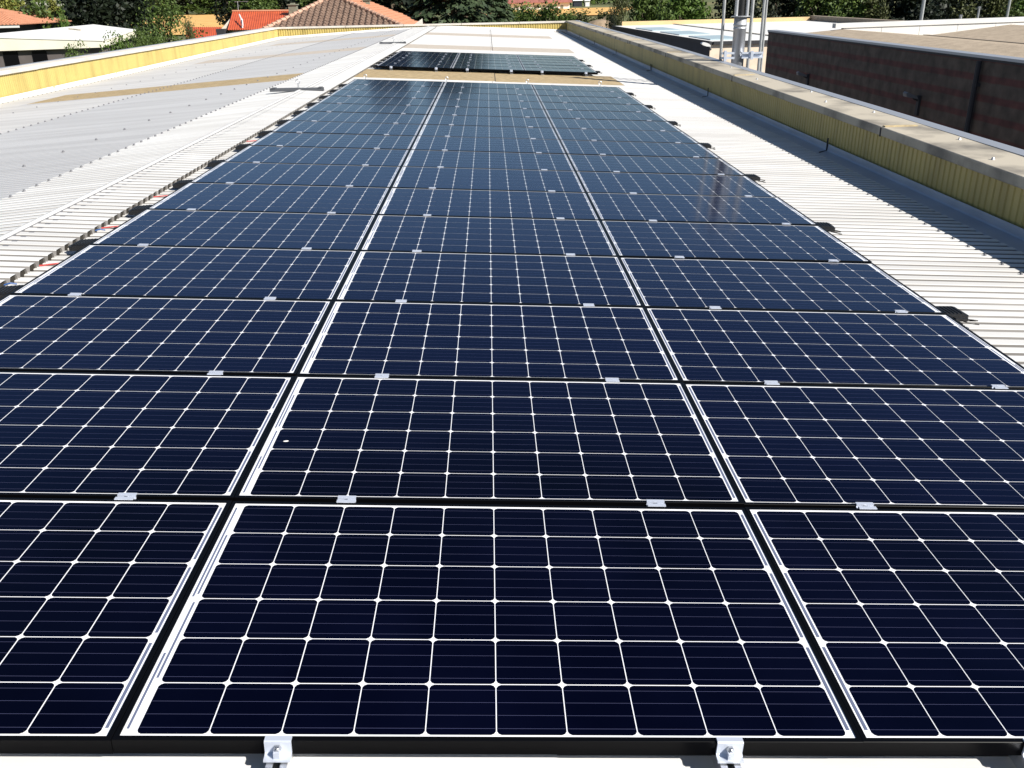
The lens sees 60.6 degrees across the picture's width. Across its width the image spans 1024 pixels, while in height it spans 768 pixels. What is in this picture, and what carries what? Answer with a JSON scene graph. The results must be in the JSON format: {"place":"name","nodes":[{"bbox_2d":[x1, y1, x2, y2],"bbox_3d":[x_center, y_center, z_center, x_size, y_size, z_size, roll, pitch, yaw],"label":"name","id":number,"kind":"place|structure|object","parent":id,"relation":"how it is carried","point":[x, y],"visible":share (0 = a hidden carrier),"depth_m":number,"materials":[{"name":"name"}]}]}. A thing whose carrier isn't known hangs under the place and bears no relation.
{"place":"outdoors","nodes":[
{"label":"outdoors","id":0,"kind":"place"},
{"bbox_2d":[145,14,227,34],"bbox_3d":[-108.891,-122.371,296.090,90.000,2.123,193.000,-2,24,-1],"label":"house","id":1,"kind":"structure","parent":0,"point":[207,20],"depth_m":293.61,"materials":[{"name":"beige paint"}]},
{"bbox_2d":[216,1,298,34],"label":"red roofed house","id":2,"kind":"structure","parent":0,"point":[241,20],"depth_m":78.00,"materials":[{"name":"tile"}]},
{"bbox_2d":[259,0,425,28],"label":"tiled house","id":3,"kind":"structure","parent":0,"point":[339,12],"depth_m":62.74,"materials":[{"name":"brown tile"}]},
{"bbox_2d":[39,0,1011,46],"bbox_3d":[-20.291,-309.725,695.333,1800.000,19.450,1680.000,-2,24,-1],"label":"ground","id":4,"kind":"structure","parent":0,"point":[709,3],"depth_m":333.26,"materials":[{"name":"green plant"}]},
{"bbox_2d":[11,0,59,28],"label":"tree","id":5,"kind":"object","parent":4,"relation":"on","point":[40,12],"visible":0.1,"depth_m":109.44,"materials":[{"name":"green plant"}]},
{"bbox_2d":[0,8,71,32],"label":"salmon roofed house","id":6,"kind":"structure","parent":4,"relation":"on","point":[12,21],"depth_m":105.43,"materials":[{"name":"tile"}]},
{"bbox_2d":[0,24,135,67],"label":"canopy building","id":7,"kind":"structure","parent":4,"relation":"on","point":[25,47],"depth_m":53.95,"materials":[{"name":"white metal"}]},
{"bbox_2d":[3,52,19,66],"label":"window","id":8,"kind":"structure","parent":7,"relation":"in","point":[10,58],"depth_m":53.75,"materials":[{"name":"black glass"}]},
{"bbox_2d":[54,0,144,43],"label":"tree","id":9,"kind":"object","parent":4,"relation":"on","point":[95,12],"visible":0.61,"depth_m":117.36,"materials":[{"name":"green plant"}]},
{"bbox_2d":[99,30,133,52],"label":"tree","id":10,"kind":"object","parent":4,"relation":"on","point":[120,45],"visible":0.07,"depth_m":45.56,"materials":[{"name":"green plant"}]},
{"bbox_2d":[104,0,160,46],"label":"tree","id":11,"kind":"object","parent":4,"relation":"on","point":[133,10],"visible":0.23,"depth_m":129.37,"materials":[{"name":"green plant"}]},
{"bbox_2d":[130,23,170,46],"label":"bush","id":12,"kind":"object","parent":4,"relation":"on","point":[140,34],"visible":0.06,"depth_m":58.31,"materials":[{"name":"green plant"}]},
{"bbox_2d":[132,0,207,45],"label":"tree","id":13,"kind":"object","parent":4,"relation":"on","point":[159,20],"visible":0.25,"depth_m":67.05,"materials":[{"name":"green plant"}]},
{"bbox_2d":[177,0,228,10],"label":"tree","id":14,"kind":"object","parent":4,"relation":"on","point":[204,2],"visible":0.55,"depth_m":384.96,"materials":[{"name":"green plant"}]},
{"bbox_2d":[186,27,220,38],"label":"lean to","id":15,"kind":"object","parent":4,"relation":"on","point":[211,31],"visible":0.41,"depth_m":77.39,"materials":[{"name":"tile"}]},
{"bbox_2d":[209,0,257,23],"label":"tree","id":16,"kind":"object","parent":4,"relation":"on","point":[223,10],"visible":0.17,"depth_m":215.57,"materials":[{"name":"green plant"}]},
{"bbox_2d":[228,0,283,13],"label":"tree","id":17,"kind":"object","parent":4,"relation":"on","point":[273,4],"visible":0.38,"depth_m":208.26,"materials":[{"name":"green plant"}]},
{"bbox_2d":[16,0,631,14],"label":"wood","id":18,"kind":"object","parent":4,"relation":"on","point":[592,2],"visible":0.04,"depth_m":425.63,"materials":[{"name":"green plant"}]},
{"bbox_2d":[370,0,448,22],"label":"cedar tree","id":19,"kind":"object","parent":4,"relation":"on","point":[393,5],"visible":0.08,"depth_m":83.99,"materials":[{"name":"green plant"}]},
{"bbox_2d":[405,0,515,23],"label":"cedar tree","id":20,"kind":"object","parent":4,"relation":"on","point":[464,11],"visible":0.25,"depth_m":72.50,"materials":[{"name":"green plant"}]},
{"bbox_2d":[482,0,514,21],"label":"cedar tree","id":21,"kind":"object","parent":4,"relation":"on","point":[503,4],"visible":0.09,"depth_m":81.67,"materials":[{"name":"green plant"}]},
{"bbox_2d":[0,19,1023,767],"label":"warehouse","id":22,"kind":"structure","parent":4,"relation":"on","point":[90,145],"depth_m":9.70,"materials":[{"name":"white paint"}]},
{"bbox_2d":[68,79,373,295],"bbox_3d":[-2.422,-2.480,9.250,0.086,0.095,16.540,1,24,-2],"label":"mounting rail","id":23,"kind":"object","parent":22,"relation":"on","point":[74,294],"visible":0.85,"depth_m":5.96,"materials":[{"name":"silver metal"}]},
{"bbox_2d":[0,498,231,753],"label":"solar panel","id":24,"kind":"object","parent":23,"relation":"on","point":[93,592],"visible":1,"depth_m":2.31,"materials":[{"name":"blue"}]},
{"bbox_2d":[0,371,294,501],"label":"solar panel","id":25,"kind":"object","parent":23,"relation":"attached to","point":[84,435],"visible":0.98,"depth_m":3.20,"materials":[{"name":"blue"}]},
{"bbox_2d":[0,294,332,375],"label":"solar panel","id":26,"kind":"object","parent":23,"relation":"attached to","point":[121,334],"visible":0.98,"depth_m":4.11,"materials":[{"name":"blue"}]},
{"bbox_2d":[10,244,358,300],"bbox_3d":[-1.798,-0.642,5.073,1.682,0.041,0.987,1,24,-2],"label":"solar panel","id":27,"kind":"object","parent":23,"relation":"on","point":[188,272],"visible":0.98,"depth_m":5.01,"materials":[{"name":"blue"}]},
{"bbox_2d":[90,209,376,249],"bbox_3d":[-1.824,-1.046,5.990,1.682,0.039,0.987,1,24,-2],"label":"solar panel","id":28,"kind":"object","parent":23,"relation":"attached to","point":[232,229],"visible":0.99,"depth_m":5.93,"materials":[{"name":"blue"}]},
{"bbox_2d":[147,182,389,214],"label":"solar panel","id":29,"kind":"object","parent":23,"relation":"attached to","point":[277,198],"visible":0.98,"depth_m":6.86,"materials":[{"name":"blue"}]},
{"bbox_2d":[190,162,400,187],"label":"solar panel","id":30,"kind":"object","parent":23,"relation":"attached to","point":[302,174],"visible":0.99,"depth_m":7.78,"materials":[{"name":"blue"}]},
{"bbox_2d":[222,145,409,165],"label":"solar panel","id":31,"kind":"object","parent":23,"relation":"on","point":[323,155],"visible":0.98,"depth_m":8.71,"materials":[{"name":"blue"}]},
{"bbox_2d":[250,132,416,149],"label":"solar panel","id":32,"kind":"object","parent":23,"relation":"on","point":[338,140],"visible":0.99,"depth_m":9.62,"materials":[{"name":"blue"}]},
{"bbox_2d":[271,120,422,135],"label":"solar panel","id":33,"kind":"object","parent":23,"relation":"attached to","point":[295,126],"visible":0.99,"depth_m":10.54,"materials":[{"name":"blue"}]},
{"bbox_2d":[290,111,426,123],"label":"solar panel","id":34,"kind":"object","parent":23,"relation":"attached to","point":[362,117],"visible":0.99,"depth_m":11.47,"materials":[{"name":"blue"}]},
{"bbox_2d":[304,103,431,114],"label":"solar panel","id":35,"kind":"object","parent":23,"relation":"attached to","point":[370,108],"visible":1,"depth_m":12.38,"materials":[{"name":"blue"}]},
{"bbox_2d":[317,96,434,105],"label":"solar panel","id":36,"kind":"object","parent":23,"relation":"attached to","point":[380,100],"visible":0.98,"depth_m":13.30,"materials":[{"name":"blue"}]},
{"bbox_2d":[328,89,438,98],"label":"solar panel","id":37,"kind":"object","parent":23,"relation":"attached to","point":[390,94],"visible":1,"depth_m":14.21,"materials":[{"name":"blue"}]},
{"bbox_2d":[340,84,441,91],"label":"solar panel","id":38,"kind":"object","parent":23,"relation":"on","point":[391,88],"visible":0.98,"depth_m":15.16,"materials":[{"name":"blue"}]},
{"bbox_2d":[348,79,443,86],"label":"solar panel","id":39,"kind":"object","parent":23,"relation":"attached to","point":[399,82],"visible":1,"depth_m":16.07,"materials":[{"name":"blue"}]},
{"bbox_2d":[114,91,419,499],"bbox_3d":[-1.413,-2.463,9.286,0.086,0.095,16.540,1,24,-2],"label":"mounting rail","id":40,"kind":"object","parent":22,"relation":"on","point":[126,496],"visible":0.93,"depth_m":3.69,"materials":[{"name":"metal"}]},
{"bbox_2d":[270,79,323,91],"bbox_3d":[-3.638,-5.046,14.797,0.900,0.199,0.120,-2,24,-1],"label":"roof anchor","id":41,"kind":"object","parent":22,"relation":"on","point":[276,89],"visible":1,"depth_m":14.78,"materials":[{"name":"grey metal"}]},
{"bbox_2d":[263,92,459,767],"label":"mounting rail","id":42,"kind":"object","parent":22,"relation":"on","point":[278,752],"visible":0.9,"depth_m":1.91,"materials":[{"name":"metal"}]},
{"bbox_2d":[111,501,863,754],"bbox_3d":[-0.053,0.604,2.384,1.654,0.039,0.987,1,24,-2],"label":"solar panel","id":43,"kind":"object","parent":42,"relation":"on","point":[359,628],"visible":1,"depth_m":2.23,"materials":[{"name":"blue"}]},
{"bbox_2d":[417,124,558,138],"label":"solar panel","id":44,"kind":"object","parent":42,"relation":"on","point":[485,131],"visible":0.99,"depth_m":10.61,"materials":[{"name":"blue"}]},
{"bbox_2d":[428,106,547,117],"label":"solar panel","id":45,"kind":"object","parent":42,"relation":"on","point":[484,111],"visible":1,"depth_m":12.44,"materials":[{"name":"blue"}]},
{"bbox_2d":[432,99,543,108],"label":"solar panel","id":46,"kind":"object","parent":42,"relation":"on","point":[489,103],"visible":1,"depth_m":13.36,"materials":[{"name":"blue"}]},
{"bbox_2d":[442,82,533,88],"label":"solar panel","id":47,"kind":"object","parent":42,"relation":"on","point":[487,85],"visible":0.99,"depth_m":16.12,"materials":[{"name":"blue"}]},
{"bbox_2d":[359,215,617,255],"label":"solar panel","id":48,"kind":"object","parent":42,"relation":"on","point":[453,234],"visible":1,"depth_m":5.99,"materials":[{"name":"blue"}]},
{"bbox_2d":[377,188,599,219],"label":"solar panel","id":49,"kind":"object","parent":42,"relation":"on","point":[485,203],"visible":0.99,"depth_m":6.92,"materials":[{"name":"blue"}]},
{"bbox_2d":[391,166,585,192],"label":"solar panel","id":50,"kind":"object","parent":42,"relation":"on","point":[485,179],"visible":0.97,"depth_m":7.84,"materials":[{"name":"blue"}]},
{"bbox_2d":[402,150,574,170],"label":"solar panel","id":51,"kind":"object","parent":42,"relation":"attached to","point":[480,159],"visible":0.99,"depth_m":8.77,"materials":[{"name":"blue"}]},
{"bbox_2d":[410,136,566,153],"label":"solar panel","id":52,"kind":"object","parent":42,"relation":"attached to","point":[489,144],"visible":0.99,"depth_m":9.68,"materials":[{"name":"blue"}]},
{"bbox_2d":[436,92,540,101],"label":"solar panel","id":53,"kind":"object","parent":42,"relation":"attached to","point":[481,96],"visible":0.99,"depth_m":14.29,"materials":[{"name":"blue"}]},
{"bbox_2d":[440,87,536,94],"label":"solar panel","id":54,"kind":"object","parent":42,"relation":"on","point":[488,90],"visible":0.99,"depth_m":15.21,"materials":[{"name":"blue"}]},
{"bbox_2d":[234,376,743,507],"bbox_3d":[-0.079,0.195,3.299,1.654,0.040,0.987,1,24,-2],"label":"solar panel","id":55,"kind":"object","parent":42,"relation":"attached to","point":[483,441],"visible":1,"depth_m":3.19,"materials":[{"name":"blue"}]},
{"bbox_2d":[296,300,681,381],"bbox_3d":[-0.104,-0.209,4.215,1.654,0.040,0.987,1,24,-2],"label":"solar panel","id":56,"kind":"object","parent":42,"relation":"on","point":[471,340],"visible":0.99,"depth_m":4.14,"materials":[{"name":"blue"}]},
{"bbox_2d":[334,251,643,306],"bbox_3d":[-0.130,-0.614,5.132,1.654,0.039,0.987,1,24,-2],"label":"solar panel","id":57,"kind":"object","parent":42,"relation":"attached to","point":[447,277],"visible":0.98,"depth_m":5.07,"materials":[{"name":"blue"}]},
{"bbox_2d":[518,94,743,767],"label":"mounting rail","id":58,"kind":"object","parent":22,"relation":"on","point":[729,750],"visible":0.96,"depth_m":1.94,"materials":[{"name":"metal"}]},
{"bbox_2d":[423,114,552,127],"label":"solar panel","id":59,"kind":"object","parent":58,"relation":"on","point":[486,121],"visible":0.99,"depth_m":11.52,"materials":[{"name":"blue"}]},
{"bbox_2d":[559,95,1023,767],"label":"mounting rail","id":60,"kind":"object","parent":22,"relation":"on","point":[1017,761],"visible":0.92,"depth_m":2.88,"materials":[{"name":"metal"}]},
{"bbox_2d":[535,89,633,97],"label":"solar panel","id":61,"kind":"object","parent":60,"relation":"on","point":[583,93],"visible":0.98,"depth_m":15.26,"materials":[{"name":"blue"}]},
{"bbox_2d":[538,95,643,104],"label":"solar panel","id":62,"kind":"object","parent":60,"relation":"attached to","point":[599,100],"visible":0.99,"depth_m":14.34,"materials":[{"name":"blue"}]},
{"bbox_2d":[541,102,653,111],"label":"solar panel","id":63,"kind":"object","parent":60,"relation":"attached to","point":[594,106],"visible":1,"depth_m":13.43,"materials":[{"name":"blue"}]},
{"bbox_2d":[544,109,666,120],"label":"solar panel","id":64,"kind":"object","parent":60,"relation":"attached to","point":[607,115],"visible":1,"depth_m":12.50,"materials":[{"name":"blue"}]},
{"bbox_2d":[549,118,680,130],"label":"solar panel","id":65,"kind":"object","parent":60,"relation":"on","point":[610,124],"visible":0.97,"depth_m":11.59,"materials":[{"name":"blue"}]},
{"bbox_2d":[554,128,699,143],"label":"solar panel","id":66,"kind":"object","parent":60,"relation":"on","point":[622,135],"visible":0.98,"depth_m":10.67,"materials":[{"name":"blue"}]},
{"bbox_2d":[560,140,720,157],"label":"solar panel","id":67,"kind":"object","parent":60,"relation":"on","point":[620,148],"visible":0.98,"depth_m":9.74,"materials":[{"name":"blue"}]},
{"bbox_2d":[567,154,746,175],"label":"solar panel","id":68,"kind":"object","parent":60,"relation":"attached to","point":[652,164],"visible":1,"depth_m":8.82,"materials":[{"name":"blue"}]},
{"bbox_2d":[576,171,776,196],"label":"solar panel","id":69,"kind":"object","parent":60,"relation":"on","point":[662,183],"visible":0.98,"depth_m":7.91,"materials":[{"name":"blue"}]},
{"bbox_2d":[586,192,817,224],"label":"solar panel","id":70,"kind":"object","parent":60,"relation":"on","point":[691,208],"visible":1,"depth_m":6.97,"materials":[{"name":"blue"}]},
{"bbox_2d":[601,220,871,262],"bbox_3d":[1.494,-0.989,6.108,1.654,0.040,0.987,1,24,-2],"label":"solar panel","id":71,"kind":"object","parent":60,"relation":"attached to","point":[727,241],"visible":1,"depth_m":6.04,"materials":[{"name":"blue"}]},
{"bbox_2d":[619,257,945,313],"bbox_3d":[1.519,-0.581,5.192,1.654,0.039,0.987,1,24,-2],"label":"solar panel","id":72,"kind":"object","parent":60,"relation":"on","point":[761,285],"visible":0.99,"depth_m":5.13,"materials":[{"name":"blue"}]},
{"bbox_2d":[645,307,1023,388],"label":"solar panel","id":73,"kind":"object","parent":60,"relation":"on","point":[745,346],"visible":1,"depth_m":4.20,"materials":[{"name":"blue"}]},
{"bbox_2d":[684,383,1023,509],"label":"solar panel","id":74,"kind":"object","parent":60,"relation":"on","point":[821,446],"visible":1,"depth_m":3.30,"materials":[{"name":"blue"}]},
{"bbox_2d":[744,507,1023,754],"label":"solar panel","id":75,"kind":"object","parent":60,"relation":"on","point":[912,620],"visible":1,"depth_m":2.38,"materials":[{"name":"blue"}]},
{"bbox_2d":[603,86,1008,388],"bbox_3d":[1.970,-2.403,9.406,0.084,0.095,16.540,1,24,-2],"label":"mounting rail","id":76,"kind":"object","parent":22,"relation":"on","point":[904,311],"visible":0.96,"depth_m":5.65,"materials":[{"name":"metal"}]},
{"bbox_2d":[532,84,624,91],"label":"solar panel","id":77,"kind":"object","parent":76,"relation":"on","point":[574,88],"visible":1,"depth_m":16.19,"materials":[{"name":"blue"}]},
{"bbox_2d":[936,306,978,324],"bbox_3d":[2.450,-0.381,4.859,0.190,0.054,0.240,0,24,-5],"label":"power optimizer","id":78,"kind":"object","parent":22,"relation":"on","point":[958,315],"visible":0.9,"depth_m":4.81,"materials":[{"name":"black plastic"}]},
{"bbox_3d":[-1.781,-8.326,22.555,0.081,0.095,6.284,1,24,-2],"label":"mounting rail","id":79,"kind":"object","parent":22,"relation":"attached to","visible":0},
{"bbox_2d":[376,63,452,69],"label":"solar panel","id":80,"kind":"object","parent":79,"relation":"attached to","point":[415,66],"visible":1,"depth_m":19.89,"materials":[{"name":"blue"}]},
{"label":"mounting rail","id":81,"kind":"object","parent":22,"relation":"attached to","visible":0},
{"bbox_2d":[451,65,524,71],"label":"solar panel","id":82,"kind":"object","parent":81,"relation":"on","point":[487,68],"visible":1,"depth_m":19.97,"materials":[{"name":"blue"}]},
{"label":"mounting rail","id":83,"kind":"object","parent":22,"relation":"attached to","visible":0},
{"bbox_2d":[523,67,597,73],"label":"solar panel","id":84,"kind":"object","parent":83,"relation":"attached to","point":[559,70],"visible":0.98,"depth_m":20.04,"materials":[{"name":"blue"}]},
{"label":"mounting rail","id":85,"kind":"object","parent":22,"relation":"on","visible":0},
{"bbox_2d":[382,60,453,64],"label":"solar panel","id":86,"kind":"object","parent":85,"relation":"attached to","point":[418,62],"visible":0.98,"depth_m":21.08,"materials":[{"name":"blue"}]},
{"bbox_2d":[507,0,571,9],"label":"white house","id":87,"kind":"structure","parent":4,"relation":"on","point":[564,4],"depth_m":355.06,"materials":[{"name":"white"}]},
{"bbox_2d":[531,0,570,23],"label":"bush","id":88,"kind":"object","parent":4,"relation":"on","point":[547,14],"visible":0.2,"depth_m":138.66,"materials":[{"name":"green plant"}]},
{"bbox_2d":[602,0,636,28],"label":"tree","id":89,"kind":"object","parent":4,"relation":"on","point":[620,5],"visible":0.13,"depth_m":73.13,"materials":[{"name":"green plant"}]},
{"bbox_2d":[628,0,666,20],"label":"tree","id":90,"kind":"object","parent":4,"relation":"on","point":[645,10],"visible":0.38,"depth_m":98.08,"materials":[{"name":"green plant"}]},
{"bbox_2d":[654,0,675,20],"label":"bush","id":91,"kind":"object","parent":4,"relation":"on","point":[662,17],"visible":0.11,"depth_m":89.55,"materials":[{"name":"green plant"}]},
{"bbox_2d":[654,0,711,20],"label":"tree","id":92,"kind":"object","parent":4,"relation":"on","point":[684,9],"visible":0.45,"depth_m":93.60,"materials":[{"name":"green plant"}]},
{"bbox_2d":[711,0,761,18],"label":"tree","id":93,"kind":"object","parent":4,"relation":"on","point":[728,10],"visible":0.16,"depth_m":104.80,"materials":[{"name":"green plant"}]},
{"bbox_2d":[758,0,803,17],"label":"tree","id":94,"kind":"object","parent":4,"relation":"on","point":[787,7],"visible":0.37,"depth_m":113.86,"materials":[{"name":"green plant"}]},
{"bbox_2d":[790,0,847,16],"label":"tree","id":95,"kind":"object","parent":4,"relation":"on","point":[816,7],"visible":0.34,"depth_m":104.86,"materials":[{"name":"green plant"}]},
{"bbox_2d":[830,0,879,18],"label":"tree","id":96,"kind":"object","parent":4,"relation":"on","point":[856,7],"visible":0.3,"depth_m":100.86,"materials":[{"name":"green plant"}]},
{"bbox_2d":[860,0,888,18],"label":"tree","id":97,"kind":"object","parent":4,"relation":"on","point":[872,11],"visible":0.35,"depth_m":98.99,"materials":[{"name":"green plant"}]},
{"bbox_2d":[876,0,911,20],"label":"tree","id":98,"kind":"object","parent":4,"relation":"on","point":[897,3],"visible":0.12,"depth_m":108.81,"materials":[{"name":"green plant"}]},
{"bbox_2d":[891,0,944,20],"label":"tree","id":99,"kind":"object","parent":4,"relation":"on","point":[926,16],"visible":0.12,"depth_m":102.30,"materials":[{"name":"green plant"}]},
{"bbox_2d":[891,0,958,20],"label":"tree","id":100,"kind":"object","parent":4,"relation":"on","point":[906,6],"visible":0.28,"depth_m":107.64,"materials":[{"name":"green plant"}]},
{"bbox_2d":[938,0,989,18],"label":"tree","id":101,"kind":"object","parent":4,"relation":"on","point":[957,2],"visible":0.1,"depth_m":115.08,"materials":[{"name":"green plant"}]},
{"bbox_2d":[949,0,980,18],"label":"tree","id":102,"kind":"object","parent":4,"relation":"on","point":[965,10],"visible":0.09,"depth_m":105.33,"materials":[{"name":"green plant"}]},
{"bbox_2d":[969,0,1017,17],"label":"tree","id":103,"kind":"object","parent":4,"relation":"on","point":[993,7],"visible":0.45,"depth_m":120.62,"materials":[{"name":"green plant"}]},
{"bbox_2d":[486,7,630,16],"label":"wheat field","id":104,"kind":"structure","parent":0,"point":[594,10],"depth_m":326.99,"materials":[{"name":"beige plant"}]},
{"bbox_2d":[765,17,1023,149],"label":"factory block","id":105,"kind":"structure","parent":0,"point":[965,75],"depth_m":20.31,"materials":[{"name":"brick"}]},
{"label":"yard","id":106,"kind":"structure","parent":0,"visible":0},
{"bbox_2d":[719,0,767,71],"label":"chimney","id":107,"kind":"object","parent":106,"relation":"on","point":[739,55],"visible":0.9,"depth_m":17.24,"materials":[{"name":"metal"}]},
{"bbox_2d":[612,15,902,72],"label":"flat roof shed","id":108,"kind":"structure","parent":106,"relation":"on","point":[690,35],"depth_m":45.74,"materials":[{"name":"white metal"}]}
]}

